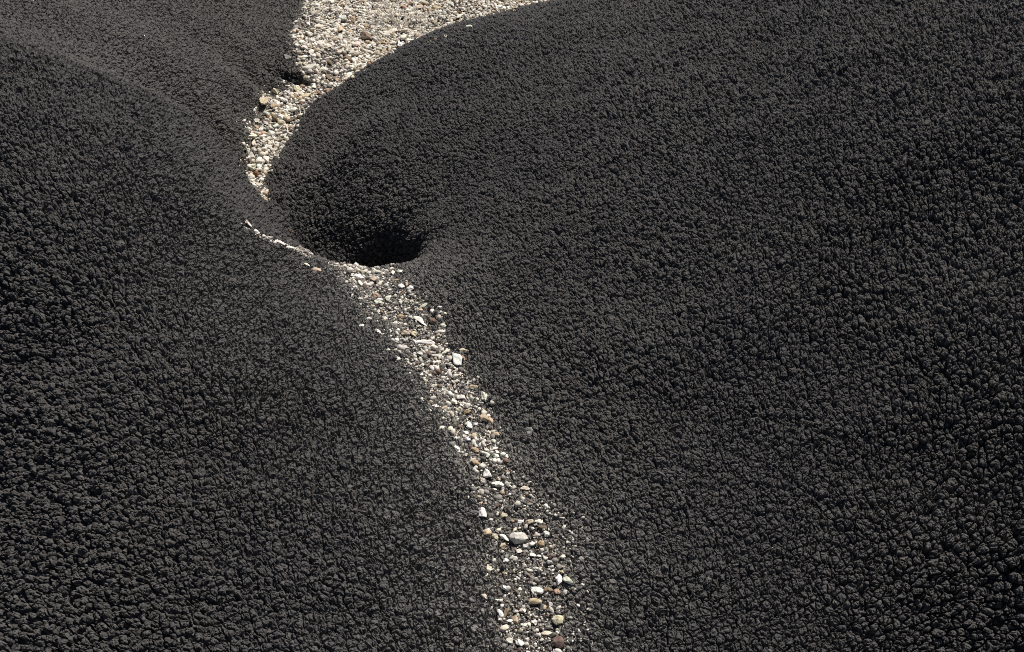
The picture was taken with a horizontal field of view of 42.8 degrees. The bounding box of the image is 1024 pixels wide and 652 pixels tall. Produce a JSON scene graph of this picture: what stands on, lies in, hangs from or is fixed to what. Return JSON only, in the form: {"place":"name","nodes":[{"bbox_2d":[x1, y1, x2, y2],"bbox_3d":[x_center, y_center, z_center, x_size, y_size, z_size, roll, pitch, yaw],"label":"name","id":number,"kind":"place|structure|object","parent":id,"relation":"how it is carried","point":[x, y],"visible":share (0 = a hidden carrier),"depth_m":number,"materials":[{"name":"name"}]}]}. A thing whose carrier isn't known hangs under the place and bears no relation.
{"place":"outdoors","nodes":[
{"label":"outdoors","id":0,"kind":"place"},
{"bbox_2d":[0,0,304,170],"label":"clay hill","id":1,"kind":"structure","parent":0,"point":[174,50],"depth_m":9.17,"materials":[{"name":"grey soil"}]},
{"bbox_2d":[284,54,290,60],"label":"pebble","id":2,"kind":"object","parent":1,"relation":"on","point":[287,57],"visible":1,"depth_m":10.22,"materials":[{"name":"stone"}]},
{"bbox_2d":[0,34,539,651],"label":"clay hill","id":3,"kind":"structure","parent":0,"point":[74,206],"depth_m":5.71,"materials":[{"name":"black soil"}]},
{"bbox_2d":[312,267,320,273],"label":"stone","id":4,"kind":"object","parent":3,"relation":"on","point":[317,270],"visible":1,"depth_m":6.85,"materials":[{"name":"beige stone"}]},
{"bbox_2d":[351,273,363,277],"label":"stone","id":5,"kind":"object","parent":3,"relation":"on","point":[357,275],"visible":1,"depth_m":6.97,"materials":[{"name":"white stone"}]},
{"bbox_2d":[374,300,382,304],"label":"stone","id":6,"kind":"object","parent":3,"relation":"on","point":[379,302],"visible":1,"depth_m":6.71,"materials":[{"name":"beige stone"}]},
{"bbox_2d":[401,330,409,335],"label":"stone","id":7,"kind":"object","parent":3,"relation":"on","point":[405,332],"visible":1,"depth_m":6.49,"materials":[{"name":"beige stone"}]},
{"bbox_2d":[470,459,479,465],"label":"pebble","id":8,"kind":"object","parent":3,"relation":"on","point":[475,462],"visible":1,"depth_m":5.75,"materials":[{"name":"stone"}]},
{"bbox_2d":[471,447,478,451],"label":"stone","id":9,"kind":"object","parent":3,"relation":"on","point":[474,449],"visible":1,"depth_m":5.83,"materials":[{"name":"beige stone"}]},
{"bbox_2d":[478,507,486,516],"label":"stone","id":10,"kind":"object","parent":3,"relation":"on","point":[482,512],"visible":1,"depth_m":5.52,"materials":[{"name":"white stone"}]},
{"bbox_2d":[481,529,491,537],"bbox_3d":[-0.104,0.865,5.443,0.040,0.028,0.042,13,38,15],"label":"stone","id":11,"kind":"object","parent":3,"relation":"on","point":[487,532],"visible":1,"depth_m":5.44,"materials":[{"name":"beige stone"}]},
{"bbox_2d":[483,469,491,477],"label":"stone","id":12,"kind":"object","parent":3,"relation":"on","point":[486,473],"visible":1,"depth_m":5.68,"materials":[{"name":"white stone"}]},
{"bbox_2d":[491,534,498,538],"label":"pebble","id":13,"kind":"object","parent":3,"relation":"on","point":[493,536],"visible":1,"depth_m":5.43,"materials":[{"name":"stone"}]},
{"bbox_2d":[491,481,503,486],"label":"stone","id":14,"kind":"object","parent":3,"relation":"on","point":[498,484],"visible":1,"depth_m":5.65,"materials":[{"name":"white stone"}]},
{"bbox_2d":[497,609,503,616],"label":"stone","id":15,"kind":"object","parent":3,"relation":"on","point":[500,612],"visible":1,"depth_m":5.15,"materials":[{"name":"white stone"}]},
{"bbox_2d":[500,624,508,631],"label":"stone","id":16,"kind":"object","parent":3,"relation":"on","point":[503,628],"visible":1,"depth_m":5.10,"materials":[{"name":"beige stone"}]},
{"bbox_2d":[500,534,508,540],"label":"stone","id":17,"kind":"object","parent":3,"relation":"on","point":[503,536],"visible":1,"depth_m":5.44,"materials":[{"name":"white stone"}]},
{"bbox_2d":[504,607,509,617],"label":"stone","id":18,"kind":"object","parent":3,"relation":"on","point":[506,610],"visible":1,"depth_m":5.17,"materials":[{"name":"stone"}]},
{"bbox_2d":[506,637,512,642],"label":"stone","id":19,"kind":"object","parent":3,"relation":"on","point":[509,640],"visible":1,"depth_m":5.06,"materials":[{"name":"beige stone"}]},
{"bbox_2d":[512,615,518,623],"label":"stone","id":20,"kind":"object","parent":3,"relation":"on","point":[515,619],"visible":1,"depth_m":5.14,"materials":[{"name":"beige stone"}]},
{"bbox_2d":[509,532,527,543],"bbox_3d":[0.029,0.879,5.435,0.076,0.042,0.055,-11,60,-15],"label":"pebble","id":21,"kind":"object","parent":3,"relation":"on","point":[518,537],"visible":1,"depth_m":5.42,"materials":[{"name":"stone"}]},
{"bbox_2d":[516,639,523,645],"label":"stone","id":22,"kind":"object","parent":3,"relation":"on","point":[519,642],"visible":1,"depth_m":5.06,"materials":[{"name":"white stone"}]},
{"bbox_2d":[243,0,538,202],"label":"gully bed","id":23,"kind":"object","parent":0,"point":[260,109],"visible":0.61,"depth_m":10.15,"materials":[{"name":"beige gravel"}]},
{"bbox_2d":[247,164,255,170],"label":"stone","id":24,"kind":"object","parent":23,"relation":"on","point":[251,167],"visible":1,"depth_m":8.96,"materials":[{"name":"white stone"}]},
{"bbox_2d":[259,97,267,104],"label":"stone","id":25,"kind":"object","parent":23,"relation":"on","point":[263,100],"visible":1,"depth_m":9.53,"materials":[{"name":"beige stone"}]},
{"bbox_2d":[262,156,268,163],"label":"pebble","id":26,"kind":"object","parent":23,"relation":"on","point":[266,159],"visible":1,"depth_m":9.08,"materials":[{"name":"stone"}]},
{"bbox_2d":[271,114,277,121],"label":"stone","id":27,"kind":"object","parent":23,"relation":"on","point":[274,117],"visible":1,"depth_m":9.53,"materials":[{"name":"brown stone"}]},
{"bbox_2d":[270,104,278,108],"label":"stone","id":28,"kind":"object","parent":23,"relation":"on","point":[273,106],"visible":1,"depth_m":9.62,"materials":[{"name":"beige stone"}]},
{"bbox_2d":[288,107,297,111],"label":"stone","id":29,"kind":"object","parent":23,"relation":"on","point":[292,109],"visible":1,"depth_m":9.62,"materials":[{"name":"white stone"}]},
{"bbox_2d":[302,64,315,70],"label":"stone","id":30,"kind":"object","parent":23,"relation":"on","point":[309,66],"visible":1,"depth_m":10.18,"materials":[{"name":"beige stone"}]},
{"bbox_2d":[314,24,325,28],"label":"stone","id":31,"kind":"object","parent":23,"relation":"on","point":[319,26],"visible":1,"depth_m":10.74,"materials":[{"name":"beige stone"}]},
{"bbox_2d":[319,66,327,70],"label":"stone","id":32,"kind":"object","parent":23,"relation":"on","point":[322,68],"visible":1,"depth_m":10.17,"materials":[{"name":"beige stone"}]},
{"bbox_2d":[341,15,345,21],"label":"stone","id":33,"kind":"object","parent":23,"relation":"on","point":[343,18],"visible":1,"depth_m":10.91,"materials":[{"name":"white stone"}]},
{"bbox_2d":[344,56,352,61],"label":"stone","id":34,"kind":"object","parent":23,"relation":"on","point":[348,58],"visible":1,"depth_m":10.33,"materials":[{"name":"brown stone"}]},
{"bbox_2d":[348,50,359,55],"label":"stone","id":35,"kind":"object","parent":23,"relation":"on","point":[353,53],"visible":1,"depth_m":10.42,"materials":[{"name":"beige stone"}]},
{"bbox_2d":[352,41,360,46],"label":"stone","id":36,"kind":"object","parent":23,"relation":"on","point":[356,43],"visible":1,"depth_m":10.56,"materials":[{"name":"beige stone"}]},
{"bbox_2d":[361,31,371,39],"bbox_3d":[-1.197,-2.371,10.702,0.083,0.059,0.146,-29,46,-17],"label":"stone","id":37,"kind":"object","parent":23,"relation":"on","point":[365,35],"visible":1,"depth_m":10.68,"materials":[{"name":"brown stone"}]},
{"bbox_2d":[388,28,396,32],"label":"stone","id":38,"kind":"object","parent":23,"relation":"on","point":[392,30],"visible":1,"depth_m":10.80,"materials":[{"name":"beige stone"}]},
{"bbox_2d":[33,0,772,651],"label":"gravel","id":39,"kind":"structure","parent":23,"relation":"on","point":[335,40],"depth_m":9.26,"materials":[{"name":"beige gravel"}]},
{"bbox_2d":[259,0,592,646],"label":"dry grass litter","id":40,"kind":"object","parent":39,"relation":"on","point":[347,76],"visible":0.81,"depth_m":10.81,"materials":[{"name":"beige"}]},
{"bbox_2d":[400,34,406,39],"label":"stone","id":41,"kind":"object","parent":23,"relation":"on","point":[403,37],"visible":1,"depth_m":10.71,"materials":[{"name":"beige stone"}]},
{"bbox_2d":[431,5,440,9],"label":"stone","id":42,"kind":"object","parent":23,"relation":"on","point":[435,7],"visible":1,"depth_m":11.13,"materials":[{"name":"beige stone"}]},
{"bbox_2d":[364,0,440,29],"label":"dry bush","id":43,"kind":"object","parent":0,"point":[406,16],"visible":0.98,"depth_m":10.89,"materials":[{"name":"beige plant"}]},
{"bbox_2d":[265,0,1023,651],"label":"clay hill","id":44,"kind":"structure","parent":0,"point":[911,82],"depth_m":6.09,"materials":[{"name":"black soil"}]},
{"bbox_2d":[413,316,426,325],"bbox_3d":[-0.456,-0.025,6.587,0.029,0.019,0.111,-34,52,-32],"label":"stone","id":45,"kind":"object","parent":44,"relation":"on","point":[419,319],"visible":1,"depth_m":6.58,"materials":[{"name":"white stone"}]},
{"bbox_2d":[415,339,434,343],"bbox_3d":[-0.431,0.077,6.444,0.114,0.014,0.026,2,51,4],"label":"stone","id":46,"kind":"object","parent":44,"relation":"on","point":[423,341],"visible":1,"depth_m":6.44,"materials":[{"name":"white stone"}]},
{"bbox_2d":[430,318,435,323],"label":"pebble","id":47,"kind":"object","parent":44,"relation":"on","point":[432,320],"visible":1,"depth_m":6.55,"materials":[{"name":"stone"}]},
{"bbox_2d":[452,353,461,365],"bbox_3d":[-0.264,0.164,6.344,0.049,0.034,0.078,-14,54,-9],"label":"stone","id":48,"kind":"object","parent":44,"relation":"on","point":[457,359],"visible":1,"depth_m":6.33,"materials":[{"name":"white stone"}]},
{"bbox_2d":[457,395,464,398],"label":"stone","id":49,"kind":"object","parent":44,"relation":"on","point":[460,396],"visible":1,"depth_m":6.15,"materials":[{"name":"white stone"}]},
{"bbox_2d":[465,421,471,428],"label":"stone","id":50,"kind":"object","parent":44,"relation":"on","point":[469,425],"visible":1,"depth_m":5.99,"materials":[{"name":"white stone"}]},
{"bbox_2d":[479,413,488,421],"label":"stone","id":51,"kind":"object","parent":44,"relation":"on","point":[484,417],"visible":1,"depth_m":6.02,"materials":[{"name":"beige stone"}]},
{"bbox_2d":[481,392,487,401],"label":"stone","id":52,"kind":"object","parent":44,"relation":"on","point":[484,395],"visible":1,"depth_m":6.14,"materials":[{"name":"white stone"}]},
{"bbox_2d":[0,0,1023,651],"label":"clay crumbs","id":53,"kind":"object","parent":44,"relation":"on","point":[574,550],"visible":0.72,"depth_m":5.67,"materials":[{"name":"black soil"}]},
{"bbox_2d":[520,486,529,490],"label":"stone","id":54,"kind":"object","parent":44,"relation":"on","point":[525,488],"visible":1,"depth_m":5.62,"materials":[{"name":"beige stone"}]},
{"bbox_2d":[525,427,533,434],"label":"pebble","id":55,"kind":"object","parent":44,"relation":"on","point":[530,430],"visible":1,"depth_m":5.89,"materials":[{"name":"stone"}]},
{"bbox_2d":[525,519,533,524],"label":"stone","id":56,"kind":"object","parent":44,"relation":"on","point":[529,521],"visible":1,"depth_m":5.49,"materials":[{"name":"beige stone"}]},
{"bbox_2d":[529,598,541,603],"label":"pebble","id":57,"kind":"object","parent":44,"relation":"on","point":[534,601],"visible":1,"depth_m":5.19,"materials":[{"name":"stone"}]},
{"bbox_2d":[531,587,543,593],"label":"stone","id":58,"kind":"object","parent":44,"relation":"on","point":[537,590],"visible":1,"depth_m":5.24,"materials":[{"name":"white stone"}]},
{"bbox_2d":[538,540,544,546],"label":"stone","id":59,"kind":"object","parent":44,"relation":"on","point":[541,543],"visible":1,"depth_m":5.41,"materials":[{"name":"beige stone"}]},
{"bbox_2d":[542,631,551,635],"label":"stone","id":60,"kind":"object","parent":44,"relation":"on","point":[547,633],"visible":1,"depth_m":5.10,"materials":[{"name":"beige stone"}]},
{"bbox_2d":[543,587,552,593],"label":"stone","id":61,"kind":"object","parent":44,"relation":"on","point":[548,590],"visible":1,"depth_m":5.23,"materials":[{"name":"stone"}]},
{"bbox_2d":[552,615,563,624],"bbox_3d":[0.180,1.155,5.131,0.048,0.032,0.042,15,46,22],"label":"pebble","id":62,"kind":"object","parent":44,"relation":"on","point":[557,619],"visible":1,"depth_m":5.12,"materials":[{"name":"stone"}]},
{"bbox_2d":[553,635,563,647],"bbox_3d":[0.180,1.222,5.060,0.043,0.034,0.050,3,42,3],"label":"stone","id":63,"kind":"object","parent":44,"relation":"on","point":[558,641],"visible":1,"depth_m":5.05,"materials":[{"name":"brown stone"}]},
{"bbox_2d":[555,574,561,584],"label":"stone","id":64,"kind":"object","parent":44,"relation":"on","point":[558,578],"visible":1,"depth_m":5.26,"materials":[{"name":"white stone"}]},
{"bbox_2d":[563,576,572,583],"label":"stone","id":65,"kind":"object","parent":44,"relation":"on","point":[567,579],"visible":1,"depth_m":5.25,"materials":[{"name":"beige stone"}]}
]}

